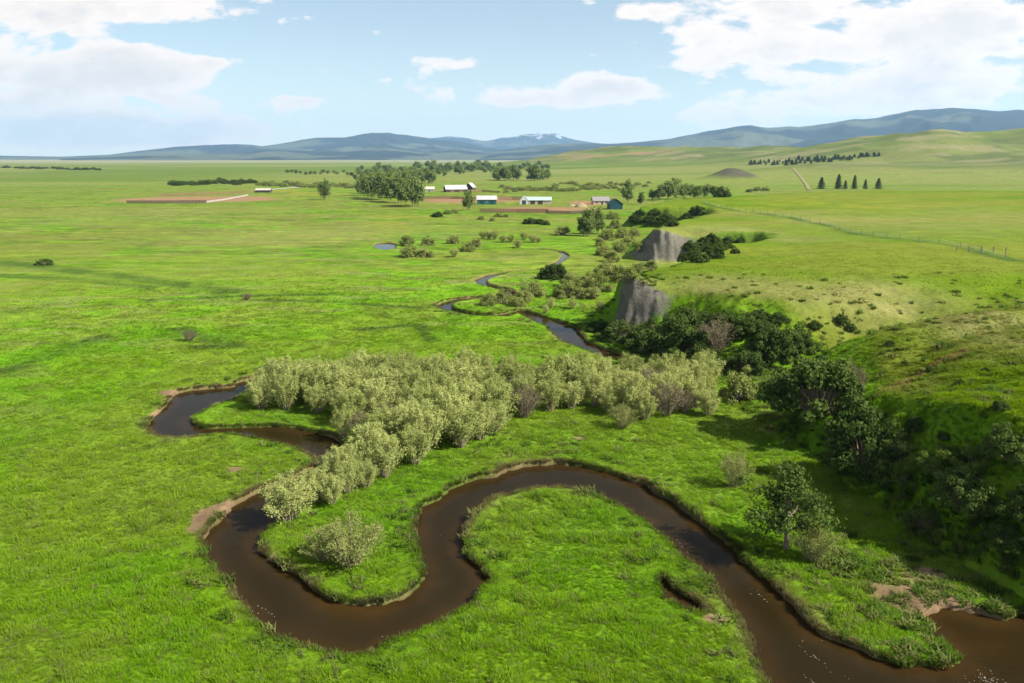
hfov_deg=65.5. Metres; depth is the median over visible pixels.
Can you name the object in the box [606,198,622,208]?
dark teal house
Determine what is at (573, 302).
willow shrub
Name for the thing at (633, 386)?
willow shrub
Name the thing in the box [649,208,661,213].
dark shrub
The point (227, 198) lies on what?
corral fence
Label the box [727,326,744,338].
dark shrub
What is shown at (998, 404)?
dark shrub
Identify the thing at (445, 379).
willow shrub
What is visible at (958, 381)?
dark shrub
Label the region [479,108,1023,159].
mountains
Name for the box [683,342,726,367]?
dark shrub
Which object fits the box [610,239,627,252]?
willow shrub
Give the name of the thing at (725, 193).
dark shrub
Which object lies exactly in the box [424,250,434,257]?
willow shrub
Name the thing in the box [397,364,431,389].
willow shrub
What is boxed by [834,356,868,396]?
leafy shrub
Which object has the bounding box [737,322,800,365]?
dark shrub
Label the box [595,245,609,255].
willow shrub
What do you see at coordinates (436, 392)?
willow shrub
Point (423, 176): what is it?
cottonwood tree
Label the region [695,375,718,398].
willow shrub
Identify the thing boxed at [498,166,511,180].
cottonwood tree
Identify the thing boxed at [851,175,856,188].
spruce tree
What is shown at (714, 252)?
dark shrub
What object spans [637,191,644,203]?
cottonwood tree
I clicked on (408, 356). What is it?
willow shrub
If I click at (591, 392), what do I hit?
willow shrub
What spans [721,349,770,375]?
dark shrub
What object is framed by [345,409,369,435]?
budding shrub
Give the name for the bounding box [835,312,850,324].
dark shrub
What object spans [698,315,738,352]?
leafy shrub
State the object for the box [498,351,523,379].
willow shrub
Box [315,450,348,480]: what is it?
willow shrub
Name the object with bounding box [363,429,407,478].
willow shrub
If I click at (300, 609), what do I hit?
creek water
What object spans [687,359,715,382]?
willow shrub
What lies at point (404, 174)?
cottonwood tree
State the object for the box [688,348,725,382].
willow shrub
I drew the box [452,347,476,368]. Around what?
willow shrub
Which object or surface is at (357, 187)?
cottonwood tree
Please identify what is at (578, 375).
willow shrub
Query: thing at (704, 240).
dark shrub
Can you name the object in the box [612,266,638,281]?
willow shrub
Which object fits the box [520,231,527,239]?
willow shrub
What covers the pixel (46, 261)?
dark shrub
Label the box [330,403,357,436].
willow shrub
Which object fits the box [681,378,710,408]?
willow shrub
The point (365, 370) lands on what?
willow shrub
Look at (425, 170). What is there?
cottonwood tree
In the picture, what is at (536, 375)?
willow shrub
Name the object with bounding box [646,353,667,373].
willow shrub
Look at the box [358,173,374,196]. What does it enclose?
cottonwood tree
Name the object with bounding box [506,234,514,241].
willow shrub
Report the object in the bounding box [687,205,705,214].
dark shrub
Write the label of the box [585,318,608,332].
dark shrub
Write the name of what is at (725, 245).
dark shrub
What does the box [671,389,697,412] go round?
budding shrub
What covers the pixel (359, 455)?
willow shrub
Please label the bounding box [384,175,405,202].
cottonwood tree
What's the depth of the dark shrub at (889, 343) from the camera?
95.19 m
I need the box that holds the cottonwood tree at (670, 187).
[658,180,678,197]
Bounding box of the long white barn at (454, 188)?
[443,185,467,191]
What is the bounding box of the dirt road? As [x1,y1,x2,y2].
[792,168,809,188]
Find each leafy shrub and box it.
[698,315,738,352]
[718,365,758,404]
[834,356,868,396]
[876,430,916,466]
[879,457,919,491]
[904,441,958,474]
[949,444,991,474]
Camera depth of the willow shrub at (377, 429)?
80.43 m
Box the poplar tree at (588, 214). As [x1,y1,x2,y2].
[578,207,597,235]
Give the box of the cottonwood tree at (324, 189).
[317,178,330,198]
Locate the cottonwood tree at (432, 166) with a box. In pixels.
[429,163,435,170]
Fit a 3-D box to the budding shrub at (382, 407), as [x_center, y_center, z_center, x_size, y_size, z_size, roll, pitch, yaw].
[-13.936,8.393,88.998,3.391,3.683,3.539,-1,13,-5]
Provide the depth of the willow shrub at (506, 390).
95.42 m
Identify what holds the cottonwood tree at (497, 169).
on the ground at (964, 188)
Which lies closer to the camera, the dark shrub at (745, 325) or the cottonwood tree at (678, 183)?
the dark shrub at (745, 325)
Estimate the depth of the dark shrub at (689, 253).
171.37 m
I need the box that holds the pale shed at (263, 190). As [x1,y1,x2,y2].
[255,188,271,192]
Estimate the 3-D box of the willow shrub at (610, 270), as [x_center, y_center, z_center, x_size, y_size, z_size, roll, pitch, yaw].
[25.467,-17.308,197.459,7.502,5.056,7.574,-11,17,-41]
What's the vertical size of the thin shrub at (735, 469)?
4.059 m
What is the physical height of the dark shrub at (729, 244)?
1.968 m
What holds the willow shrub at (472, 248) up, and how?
on the ground at (964, 188)
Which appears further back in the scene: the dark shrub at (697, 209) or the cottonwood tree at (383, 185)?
the cottonwood tree at (383, 185)
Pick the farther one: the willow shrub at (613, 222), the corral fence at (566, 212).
the corral fence at (566, 212)
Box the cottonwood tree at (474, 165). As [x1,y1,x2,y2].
[472,163,477,171]
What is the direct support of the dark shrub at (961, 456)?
on the ground at (964, 188)
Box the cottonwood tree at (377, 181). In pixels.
[371,172,387,197]
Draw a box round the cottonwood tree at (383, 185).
[376,175,394,200]
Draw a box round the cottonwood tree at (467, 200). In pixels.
[462,190,475,209]
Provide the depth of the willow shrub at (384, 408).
86.15 m
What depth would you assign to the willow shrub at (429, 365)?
102.83 m
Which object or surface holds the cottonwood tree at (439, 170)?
on the ground at (964, 188)
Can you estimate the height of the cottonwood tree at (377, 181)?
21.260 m
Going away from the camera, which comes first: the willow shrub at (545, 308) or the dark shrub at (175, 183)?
the willow shrub at (545, 308)
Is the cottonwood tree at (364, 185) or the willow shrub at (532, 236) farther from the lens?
the cottonwood tree at (364, 185)
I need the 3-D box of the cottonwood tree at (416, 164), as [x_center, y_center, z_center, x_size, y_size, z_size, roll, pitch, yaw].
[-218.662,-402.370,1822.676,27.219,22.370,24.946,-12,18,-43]
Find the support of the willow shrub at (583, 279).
on the ground at (964, 188)
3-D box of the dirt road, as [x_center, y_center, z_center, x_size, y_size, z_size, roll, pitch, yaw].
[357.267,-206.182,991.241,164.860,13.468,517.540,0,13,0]
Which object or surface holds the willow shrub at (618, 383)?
on the ground at (964, 188)
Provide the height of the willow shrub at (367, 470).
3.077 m
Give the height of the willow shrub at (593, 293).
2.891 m
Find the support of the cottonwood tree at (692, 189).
on the ground at (964, 188)
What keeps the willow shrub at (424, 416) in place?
on the ground at (964, 188)
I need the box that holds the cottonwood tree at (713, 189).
[709,186,720,195]
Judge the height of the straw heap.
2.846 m
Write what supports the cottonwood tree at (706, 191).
on the ground at (964, 188)
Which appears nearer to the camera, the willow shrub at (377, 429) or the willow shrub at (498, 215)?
the willow shrub at (377, 429)
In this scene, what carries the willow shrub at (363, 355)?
on the ground at (964, 188)
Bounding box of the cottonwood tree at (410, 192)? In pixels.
[398,175,428,206]
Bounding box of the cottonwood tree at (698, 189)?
[692,184,704,196]
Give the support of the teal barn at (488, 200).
on the ground at (964, 188)
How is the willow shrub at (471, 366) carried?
on the ground at (964, 188)
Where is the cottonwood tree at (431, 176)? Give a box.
[426,170,436,183]
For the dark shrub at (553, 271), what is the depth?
199.17 m
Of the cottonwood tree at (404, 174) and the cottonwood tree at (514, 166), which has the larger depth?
the cottonwood tree at (514, 166)
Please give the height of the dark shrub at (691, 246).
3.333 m
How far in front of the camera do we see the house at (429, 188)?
710.46 m
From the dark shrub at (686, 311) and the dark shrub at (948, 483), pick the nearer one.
the dark shrub at (948, 483)
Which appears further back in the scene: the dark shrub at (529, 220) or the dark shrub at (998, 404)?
the dark shrub at (529, 220)
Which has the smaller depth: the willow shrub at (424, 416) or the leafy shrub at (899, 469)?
the leafy shrub at (899, 469)
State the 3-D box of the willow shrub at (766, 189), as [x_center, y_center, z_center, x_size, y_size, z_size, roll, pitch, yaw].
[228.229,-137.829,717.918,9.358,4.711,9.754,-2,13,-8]
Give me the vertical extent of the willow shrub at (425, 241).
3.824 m
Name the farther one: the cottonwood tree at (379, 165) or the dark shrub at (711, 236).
the cottonwood tree at (379, 165)
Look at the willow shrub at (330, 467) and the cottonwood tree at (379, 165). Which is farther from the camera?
the cottonwood tree at (379, 165)
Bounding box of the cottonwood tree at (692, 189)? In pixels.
[687,184,694,195]
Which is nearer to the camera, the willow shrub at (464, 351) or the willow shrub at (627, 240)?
the willow shrub at (464, 351)
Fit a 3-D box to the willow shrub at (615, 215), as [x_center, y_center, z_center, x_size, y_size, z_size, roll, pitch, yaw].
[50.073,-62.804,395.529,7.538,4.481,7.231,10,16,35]
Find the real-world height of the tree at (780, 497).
7.604 m
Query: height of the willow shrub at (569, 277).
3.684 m
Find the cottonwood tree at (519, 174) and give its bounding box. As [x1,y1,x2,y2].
[511,167,522,179]
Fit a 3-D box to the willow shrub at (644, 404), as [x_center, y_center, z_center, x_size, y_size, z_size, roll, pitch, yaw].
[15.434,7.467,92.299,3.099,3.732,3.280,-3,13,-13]
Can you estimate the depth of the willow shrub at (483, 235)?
296.06 m
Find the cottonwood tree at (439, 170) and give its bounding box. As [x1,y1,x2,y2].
[435,166,442,174]
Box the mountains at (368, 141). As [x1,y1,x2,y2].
[0,133,500,159]
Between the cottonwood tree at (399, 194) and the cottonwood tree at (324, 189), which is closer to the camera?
the cottonwood tree at (399, 194)
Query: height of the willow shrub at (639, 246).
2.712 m
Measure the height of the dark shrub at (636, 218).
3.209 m
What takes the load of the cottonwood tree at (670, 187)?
on the ground at (964, 188)
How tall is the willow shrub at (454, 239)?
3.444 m
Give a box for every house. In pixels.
[424,187,434,190]
[591,197,609,204]
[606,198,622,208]
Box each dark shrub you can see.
[33,258,53,265]
[171,182,182,185]
[201,180,210,184]
[221,180,231,183]
[429,211,443,216]
[522,217,536,223]
[530,218,544,223]
[536,263,566,280]
[540,220,550,224]
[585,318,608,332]
[598,319,642,343]
[624,317,670,356]
[628,214,643,221]
[632,209,646,214]
[643,215,659,222]
[647,313,723,358]
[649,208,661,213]
[658,212,679,219]
[660,309,681,328]
[664,219,679,226]
[672,304,702,317]
[677,252,690,261]
[681,210,700,218]
[683,240,701,249]
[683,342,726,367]
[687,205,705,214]
[687,248,699,257]
[688,251,710,262]
[690,309,716,328]
[696,242,704,250]
[698,236,710,243]
[701,244,712,251]
[703,246,726,258]
[706,232,716,239]
[708,309,735,326]
[712,237,722,244]
[712,241,725,251]
[713,186,730,196]
[719,241,728,249]
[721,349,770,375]
[723,236,733,242]
[723,240,735,247]
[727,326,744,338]
[729,312,762,334]
[730,247,740,253]
[734,236,744,242]
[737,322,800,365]
[744,308,769,319]
[752,320,780,336]
[754,355,872,424]
[764,312,791,323]
[780,324,822,354]
[808,320,823,328]
[816,403,911,488]
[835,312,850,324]
[845,323,857,330]
[874,408,887,420]
[885,340,895,345]
[899,504,942,534]
[901,360,908,365]
[903,415,924,432]
[925,366,933,372]
[928,464,1001,518]
[936,431,950,441]
[948,447,973,463]
[954,379,964,385]
[975,421,1023,465]
[976,519,1023,556]
[991,399,1010,411]
[993,482,1023,523]
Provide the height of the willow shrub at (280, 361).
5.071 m
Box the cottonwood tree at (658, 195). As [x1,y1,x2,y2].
[654,183,665,198]
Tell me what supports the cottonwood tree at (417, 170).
on the ground at (964, 188)
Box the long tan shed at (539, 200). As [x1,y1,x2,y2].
[526,197,551,203]
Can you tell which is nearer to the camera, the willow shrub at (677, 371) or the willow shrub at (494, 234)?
the willow shrub at (677, 371)
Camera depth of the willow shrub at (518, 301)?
164.12 m
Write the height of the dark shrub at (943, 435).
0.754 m
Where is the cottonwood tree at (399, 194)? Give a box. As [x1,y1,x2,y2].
[395,179,407,201]
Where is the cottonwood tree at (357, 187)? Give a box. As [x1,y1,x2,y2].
[353,179,363,194]
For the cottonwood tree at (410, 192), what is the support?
on the ground at (964, 188)
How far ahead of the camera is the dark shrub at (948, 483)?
60.63 m
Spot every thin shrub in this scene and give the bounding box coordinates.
[297,525,347,563]
[312,508,387,573]
[607,401,639,428]
[717,448,755,487]
[788,517,840,563]
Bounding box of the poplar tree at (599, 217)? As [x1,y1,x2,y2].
[593,206,605,233]
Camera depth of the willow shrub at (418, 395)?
91.12 m
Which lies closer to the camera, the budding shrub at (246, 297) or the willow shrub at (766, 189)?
the budding shrub at (246, 297)
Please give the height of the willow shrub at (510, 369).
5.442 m
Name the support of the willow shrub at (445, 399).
on the ground at (964, 188)
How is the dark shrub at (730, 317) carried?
on the ground at (964, 188)
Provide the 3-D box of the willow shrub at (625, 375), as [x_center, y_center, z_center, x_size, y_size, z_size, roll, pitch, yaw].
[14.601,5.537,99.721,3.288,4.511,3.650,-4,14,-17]
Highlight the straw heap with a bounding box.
[575,203,586,206]
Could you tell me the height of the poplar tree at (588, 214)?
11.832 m
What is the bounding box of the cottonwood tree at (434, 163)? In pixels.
[429,159,438,166]
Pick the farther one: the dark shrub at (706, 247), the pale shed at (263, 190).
the pale shed at (263, 190)
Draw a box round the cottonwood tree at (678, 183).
[671,178,682,197]
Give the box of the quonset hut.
[520,196,528,203]
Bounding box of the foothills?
[60,148,552,159]
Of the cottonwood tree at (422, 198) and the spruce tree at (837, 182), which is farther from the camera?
the spruce tree at (837, 182)
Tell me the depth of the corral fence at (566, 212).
431.74 m
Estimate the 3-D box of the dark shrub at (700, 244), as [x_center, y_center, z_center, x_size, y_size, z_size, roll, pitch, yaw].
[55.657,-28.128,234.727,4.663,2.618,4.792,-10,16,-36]
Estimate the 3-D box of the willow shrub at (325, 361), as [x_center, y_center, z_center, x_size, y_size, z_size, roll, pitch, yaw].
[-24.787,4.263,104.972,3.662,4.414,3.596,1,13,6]
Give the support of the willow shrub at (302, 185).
on the ground at (964, 188)
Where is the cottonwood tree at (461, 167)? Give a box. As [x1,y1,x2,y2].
[458,165,463,173]
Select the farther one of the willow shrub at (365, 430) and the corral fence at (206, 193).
the corral fence at (206, 193)
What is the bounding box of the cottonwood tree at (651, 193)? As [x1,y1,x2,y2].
[647,190,656,199]
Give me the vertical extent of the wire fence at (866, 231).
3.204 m
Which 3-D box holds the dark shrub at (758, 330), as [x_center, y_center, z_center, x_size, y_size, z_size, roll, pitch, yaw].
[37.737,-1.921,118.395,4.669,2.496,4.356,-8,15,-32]
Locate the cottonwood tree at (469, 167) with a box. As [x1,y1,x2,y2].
[466,163,472,170]
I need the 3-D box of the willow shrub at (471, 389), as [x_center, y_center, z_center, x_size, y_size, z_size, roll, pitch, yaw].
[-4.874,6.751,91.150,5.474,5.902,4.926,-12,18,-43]
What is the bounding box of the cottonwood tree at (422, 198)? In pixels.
[409,182,425,203]
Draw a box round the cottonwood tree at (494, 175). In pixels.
[492,172,499,179]
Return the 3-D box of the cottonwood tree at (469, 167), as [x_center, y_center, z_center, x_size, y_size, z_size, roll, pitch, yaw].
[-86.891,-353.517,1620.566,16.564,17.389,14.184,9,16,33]
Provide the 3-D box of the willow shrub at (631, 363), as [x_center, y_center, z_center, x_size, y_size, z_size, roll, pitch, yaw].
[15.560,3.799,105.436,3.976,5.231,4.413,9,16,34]
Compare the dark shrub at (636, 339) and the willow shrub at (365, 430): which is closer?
the willow shrub at (365, 430)
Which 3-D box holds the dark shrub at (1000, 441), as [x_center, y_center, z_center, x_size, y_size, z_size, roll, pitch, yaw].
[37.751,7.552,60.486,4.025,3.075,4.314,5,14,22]
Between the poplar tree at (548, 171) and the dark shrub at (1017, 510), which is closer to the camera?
the dark shrub at (1017, 510)
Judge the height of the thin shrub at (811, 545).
3.854 m
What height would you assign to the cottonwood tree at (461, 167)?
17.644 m
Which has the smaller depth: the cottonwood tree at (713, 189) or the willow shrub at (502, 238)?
the willow shrub at (502, 238)
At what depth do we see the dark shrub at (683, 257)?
170.81 m
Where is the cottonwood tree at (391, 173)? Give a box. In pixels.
[386,169,399,176]
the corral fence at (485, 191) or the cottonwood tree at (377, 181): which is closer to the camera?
the cottonwood tree at (377, 181)
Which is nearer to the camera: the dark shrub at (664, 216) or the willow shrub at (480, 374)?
the willow shrub at (480, 374)
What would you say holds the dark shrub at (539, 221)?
on the ground at (964, 188)
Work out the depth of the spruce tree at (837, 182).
761.13 m
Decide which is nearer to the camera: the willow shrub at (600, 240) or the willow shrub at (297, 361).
the willow shrub at (297, 361)
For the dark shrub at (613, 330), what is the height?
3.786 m
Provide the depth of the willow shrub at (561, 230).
312.40 m
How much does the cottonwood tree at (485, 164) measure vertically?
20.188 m
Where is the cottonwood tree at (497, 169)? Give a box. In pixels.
[491,166,500,173]
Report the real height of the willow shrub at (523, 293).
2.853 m
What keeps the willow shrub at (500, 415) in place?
on the ground at (964, 188)
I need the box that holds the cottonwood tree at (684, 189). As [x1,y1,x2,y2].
[678,183,692,197]
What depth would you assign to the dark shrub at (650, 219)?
347.57 m
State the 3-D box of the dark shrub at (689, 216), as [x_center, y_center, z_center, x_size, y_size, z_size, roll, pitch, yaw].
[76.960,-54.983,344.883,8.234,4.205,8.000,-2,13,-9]
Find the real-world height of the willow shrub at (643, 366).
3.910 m
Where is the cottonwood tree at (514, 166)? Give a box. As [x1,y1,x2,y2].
[507,163,521,179]
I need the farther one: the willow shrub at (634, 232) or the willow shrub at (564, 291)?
the willow shrub at (634, 232)
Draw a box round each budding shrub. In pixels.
[181,329,196,340]
[241,292,253,299]
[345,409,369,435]
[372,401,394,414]
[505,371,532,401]
[508,383,542,417]
[640,363,664,401]
[649,379,684,415]
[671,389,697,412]
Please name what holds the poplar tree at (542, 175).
on the ground at (964, 188)
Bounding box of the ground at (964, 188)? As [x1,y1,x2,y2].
[0,128,1023,682]
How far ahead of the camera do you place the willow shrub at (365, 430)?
77.29 m
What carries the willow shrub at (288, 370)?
on the ground at (964, 188)
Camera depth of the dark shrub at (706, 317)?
124.45 m
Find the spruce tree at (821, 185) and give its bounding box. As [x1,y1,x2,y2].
[816,177,828,188]
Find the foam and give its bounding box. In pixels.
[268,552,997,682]
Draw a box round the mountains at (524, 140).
[431,133,600,149]
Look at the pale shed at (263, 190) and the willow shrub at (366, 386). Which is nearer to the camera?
the willow shrub at (366, 386)
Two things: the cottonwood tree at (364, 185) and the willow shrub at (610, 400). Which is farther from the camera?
the cottonwood tree at (364, 185)
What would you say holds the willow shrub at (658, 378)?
on the ground at (964, 188)
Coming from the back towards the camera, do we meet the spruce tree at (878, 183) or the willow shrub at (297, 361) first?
the spruce tree at (878, 183)
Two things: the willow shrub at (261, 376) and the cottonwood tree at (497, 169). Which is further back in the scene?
the cottonwood tree at (497, 169)
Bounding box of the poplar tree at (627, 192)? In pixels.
[620,178,635,200]
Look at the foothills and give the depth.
8556.44 m
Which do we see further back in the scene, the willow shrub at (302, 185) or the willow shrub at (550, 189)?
the willow shrub at (302, 185)
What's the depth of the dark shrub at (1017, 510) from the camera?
57.00 m
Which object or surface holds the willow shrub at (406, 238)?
on the ground at (964, 188)
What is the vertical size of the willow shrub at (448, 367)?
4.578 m
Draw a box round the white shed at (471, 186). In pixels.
[467,183,475,189]
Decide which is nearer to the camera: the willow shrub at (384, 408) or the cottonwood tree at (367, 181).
the willow shrub at (384, 408)
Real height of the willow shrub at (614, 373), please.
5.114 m
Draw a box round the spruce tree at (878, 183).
[875,178,884,188]
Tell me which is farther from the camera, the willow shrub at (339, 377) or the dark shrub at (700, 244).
the dark shrub at (700, 244)
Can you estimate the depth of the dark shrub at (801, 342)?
115.10 m
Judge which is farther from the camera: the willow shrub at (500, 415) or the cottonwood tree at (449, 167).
the cottonwood tree at (449, 167)
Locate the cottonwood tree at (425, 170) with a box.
[424,167,430,180]
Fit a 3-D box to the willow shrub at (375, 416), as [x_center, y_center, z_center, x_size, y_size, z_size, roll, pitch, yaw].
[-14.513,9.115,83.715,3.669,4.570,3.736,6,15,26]
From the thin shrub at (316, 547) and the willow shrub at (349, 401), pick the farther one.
the willow shrub at (349, 401)
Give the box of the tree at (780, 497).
[735,461,847,551]
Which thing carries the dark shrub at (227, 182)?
on the ground at (964, 188)
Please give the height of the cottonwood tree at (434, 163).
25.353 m
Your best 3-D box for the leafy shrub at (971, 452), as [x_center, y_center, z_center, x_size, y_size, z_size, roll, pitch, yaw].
[36.694,9.249,63.101,3.584,2.374,3.874,1,13,4]
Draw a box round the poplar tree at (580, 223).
[576,216,588,235]
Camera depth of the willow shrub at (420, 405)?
85.33 m
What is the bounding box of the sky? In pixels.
[0,0,1023,156]
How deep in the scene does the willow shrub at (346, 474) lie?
72.01 m
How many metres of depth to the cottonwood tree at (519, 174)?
1043.19 m
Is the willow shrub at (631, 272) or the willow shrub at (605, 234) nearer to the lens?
the willow shrub at (631, 272)
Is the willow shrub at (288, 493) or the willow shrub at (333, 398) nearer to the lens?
the willow shrub at (288, 493)
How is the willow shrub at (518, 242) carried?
on the ground at (964, 188)
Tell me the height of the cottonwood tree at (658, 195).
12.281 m
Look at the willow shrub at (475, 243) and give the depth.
269.69 m
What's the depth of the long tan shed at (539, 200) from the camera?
515.89 m
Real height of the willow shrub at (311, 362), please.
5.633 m
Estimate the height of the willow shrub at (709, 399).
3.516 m
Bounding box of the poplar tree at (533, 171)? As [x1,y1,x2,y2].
[525,165,540,180]
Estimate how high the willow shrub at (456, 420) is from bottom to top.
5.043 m
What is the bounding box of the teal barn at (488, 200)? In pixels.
[476,196,496,204]
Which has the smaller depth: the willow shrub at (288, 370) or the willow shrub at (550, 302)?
the willow shrub at (288, 370)
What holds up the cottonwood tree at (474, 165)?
on the ground at (964, 188)
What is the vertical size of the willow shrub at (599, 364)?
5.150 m
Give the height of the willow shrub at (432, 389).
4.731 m
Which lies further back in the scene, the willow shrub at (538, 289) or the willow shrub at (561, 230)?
the willow shrub at (561, 230)
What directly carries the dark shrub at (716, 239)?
on the ground at (964, 188)
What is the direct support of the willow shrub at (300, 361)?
on the ground at (964, 188)
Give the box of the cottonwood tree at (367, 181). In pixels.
[362,171,378,196]
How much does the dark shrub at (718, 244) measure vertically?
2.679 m
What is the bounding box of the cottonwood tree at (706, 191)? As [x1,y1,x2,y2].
[702,183,710,196]
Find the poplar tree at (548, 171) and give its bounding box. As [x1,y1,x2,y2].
[546,169,550,178]
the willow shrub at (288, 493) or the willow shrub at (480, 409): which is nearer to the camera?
the willow shrub at (288, 493)
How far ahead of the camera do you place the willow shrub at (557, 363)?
102.77 m
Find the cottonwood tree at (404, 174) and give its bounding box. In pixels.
[395,168,411,196]
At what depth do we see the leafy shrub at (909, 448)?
71.17 m
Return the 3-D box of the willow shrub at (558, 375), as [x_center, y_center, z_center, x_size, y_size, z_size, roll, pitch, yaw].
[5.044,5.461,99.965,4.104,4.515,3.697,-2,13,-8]
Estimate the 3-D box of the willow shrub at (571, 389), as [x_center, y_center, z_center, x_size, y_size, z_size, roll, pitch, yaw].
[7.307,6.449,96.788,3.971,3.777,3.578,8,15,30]
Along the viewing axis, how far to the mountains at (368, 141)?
12361.94 m
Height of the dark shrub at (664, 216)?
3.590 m
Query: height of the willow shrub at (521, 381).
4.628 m
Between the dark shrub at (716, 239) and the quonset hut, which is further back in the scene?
the quonset hut
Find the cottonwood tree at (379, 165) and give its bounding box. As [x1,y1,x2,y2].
[375,161,382,169]
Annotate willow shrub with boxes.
[244,379,274,409]
[245,368,272,402]
[256,468,318,523]
[257,356,293,377]
[265,181,274,185]
[267,355,308,402]
[268,373,299,410]
[277,182,288,186]
[292,357,310,370]
[294,183,306,187]
[294,359,308,393]
[295,467,331,503]
[296,364,334,404]
[297,354,335,393]
[303,383,331,413]
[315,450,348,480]
[317,472,345,504]
[318,365,362,397]
[319,359,332,372]
[324,443,367,479]
[325,383,355,411]
[326,360,351,387]
[328,458,362,493]
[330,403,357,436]
[333,354,353,368]
[334,385,367,425]
[342,361,372,389]
[343,347,379,370]
[343,421,391,467]
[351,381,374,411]
[351,458,379,487]
[352,376,395,413]
[356,364,379,378]
[357,407,395,433]
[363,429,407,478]
[364,422,387,449]
[366,347,400,369]
[366,362,401,385]
[367,363,408,406]
[374,402,398,435]
[378,398,420,444]
[382,381,409,407]
[385,348,420,367]
[386,354,413,374]
[394,395,438,434]
[395,421,432,465]
[397,234,415,245]
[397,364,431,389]
[398,244,421,257]
[400,382,431,404]
[401,398,447,450]
[411,354,450,377]
[415,379,442,409]
[416,248,429,257]
[419,369,457,392]
[421,235,436,245]
[422,385,459,419]
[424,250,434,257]
[431,352,452,373]
[432,383,472,435]
[437,401,487,447]
[439,355,484,386]
[439,361,459,381]
[445,235,460,243]
[449,247,458,256]
[450,374,492,418]
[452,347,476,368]
[458,241,476,251]
[463,399,498,440]
[465,360,479,373]
[468,238,481,247]
[468,352,498,372]
[468,368,487,380]
[474,368,506,393]
[474,373,521,422]
[478,231,485,238]
[478,292,497,306]
[480,361,501,377]
[481,399,513,432]
[484,230,492,238]
[490,230,499,239]
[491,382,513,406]
[492,287,512,303]
[493,212,501,216]
[496,354,531,390]
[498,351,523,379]
[499,235,508,242]
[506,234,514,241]
[510,296,526,306]
[511,371,540,405]
[513,239,523,247]
[517,290,532,302]
[519,278,546,297]
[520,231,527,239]
[523,361,540,376]
[523,367,545,393]
[528,233,537,242]
[530,283,546,295]
[538,368,567,397]
[538,375,564,411]
[540,353,573,383]
[542,305,548,313]
[545,187,554,190]
[545,297,554,307]
[552,278,579,299]
[554,226,570,235]
[558,272,580,285]
[560,380,586,408]
[561,350,600,391]
[566,297,576,308]
[570,283,588,298]
[572,365,604,399]
[573,272,597,287]
[579,367,611,406]
[581,287,599,298]
[585,271,615,292]
[588,352,611,373]
[591,261,611,277]
[595,237,606,246]
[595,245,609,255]
[596,299,604,309]
[597,228,616,240]
[598,387,619,413]
[599,361,623,389]
[602,250,621,262]
[603,262,626,282]
[604,211,620,218]
[607,219,621,228]
[607,377,631,408]
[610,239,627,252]
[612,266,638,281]
[614,227,631,238]
[615,371,657,413]
[616,370,640,388]
[617,351,645,372]
[623,235,637,245]
[628,226,641,236]
[632,261,645,272]
[632,391,658,419]
[635,241,644,250]
[638,364,655,380]
[643,260,658,270]
[645,372,683,408]
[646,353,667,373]
[658,351,689,381]
[660,365,695,402]
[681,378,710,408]
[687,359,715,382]
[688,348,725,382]
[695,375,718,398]
[696,389,721,415]
[760,186,770,190]
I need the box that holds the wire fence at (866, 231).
[704,200,1005,258]
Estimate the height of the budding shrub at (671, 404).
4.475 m
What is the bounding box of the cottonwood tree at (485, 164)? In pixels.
[480,161,487,167]
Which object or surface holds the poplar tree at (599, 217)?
on the ground at (964, 188)
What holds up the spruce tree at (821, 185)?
on the ground at (964, 188)
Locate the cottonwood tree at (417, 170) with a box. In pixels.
[410,168,423,175]
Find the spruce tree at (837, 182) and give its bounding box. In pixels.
[835,174,842,188]
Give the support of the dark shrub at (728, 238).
on the ground at (964, 188)
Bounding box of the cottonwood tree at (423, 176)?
[416,170,426,181]
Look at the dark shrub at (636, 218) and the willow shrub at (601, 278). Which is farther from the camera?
the dark shrub at (636, 218)
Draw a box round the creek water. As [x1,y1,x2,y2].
[148,243,1023,682]
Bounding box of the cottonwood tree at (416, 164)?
[413,161,422,168]
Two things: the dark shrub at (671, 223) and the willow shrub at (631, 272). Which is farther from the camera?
the dark shrub at (671, 223)
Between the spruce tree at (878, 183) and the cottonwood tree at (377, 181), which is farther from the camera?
the spruce tree at (878, 183)
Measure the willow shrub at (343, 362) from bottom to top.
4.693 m
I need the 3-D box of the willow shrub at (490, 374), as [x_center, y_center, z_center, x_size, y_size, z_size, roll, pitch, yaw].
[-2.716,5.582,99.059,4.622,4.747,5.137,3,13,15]
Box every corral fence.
[126,200,205,203]
[160,191,253,195]
[207,194,247,202]
[424,196,475,198]
[472,190,499,192]
[480,208,547,212]
[499,196,521,199]
[546,210,581,213]
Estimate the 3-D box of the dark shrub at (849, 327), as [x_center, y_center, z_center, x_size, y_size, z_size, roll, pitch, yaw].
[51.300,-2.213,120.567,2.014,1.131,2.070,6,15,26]
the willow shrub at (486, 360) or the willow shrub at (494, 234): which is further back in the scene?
the willow shrub at (494, 234)
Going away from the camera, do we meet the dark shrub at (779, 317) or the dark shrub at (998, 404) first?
the dark shrub at (998, 404)
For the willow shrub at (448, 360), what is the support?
on the ground at (964, 188)
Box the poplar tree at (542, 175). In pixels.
[537,170,544,179]
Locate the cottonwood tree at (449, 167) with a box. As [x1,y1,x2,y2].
[446,163,453,170]

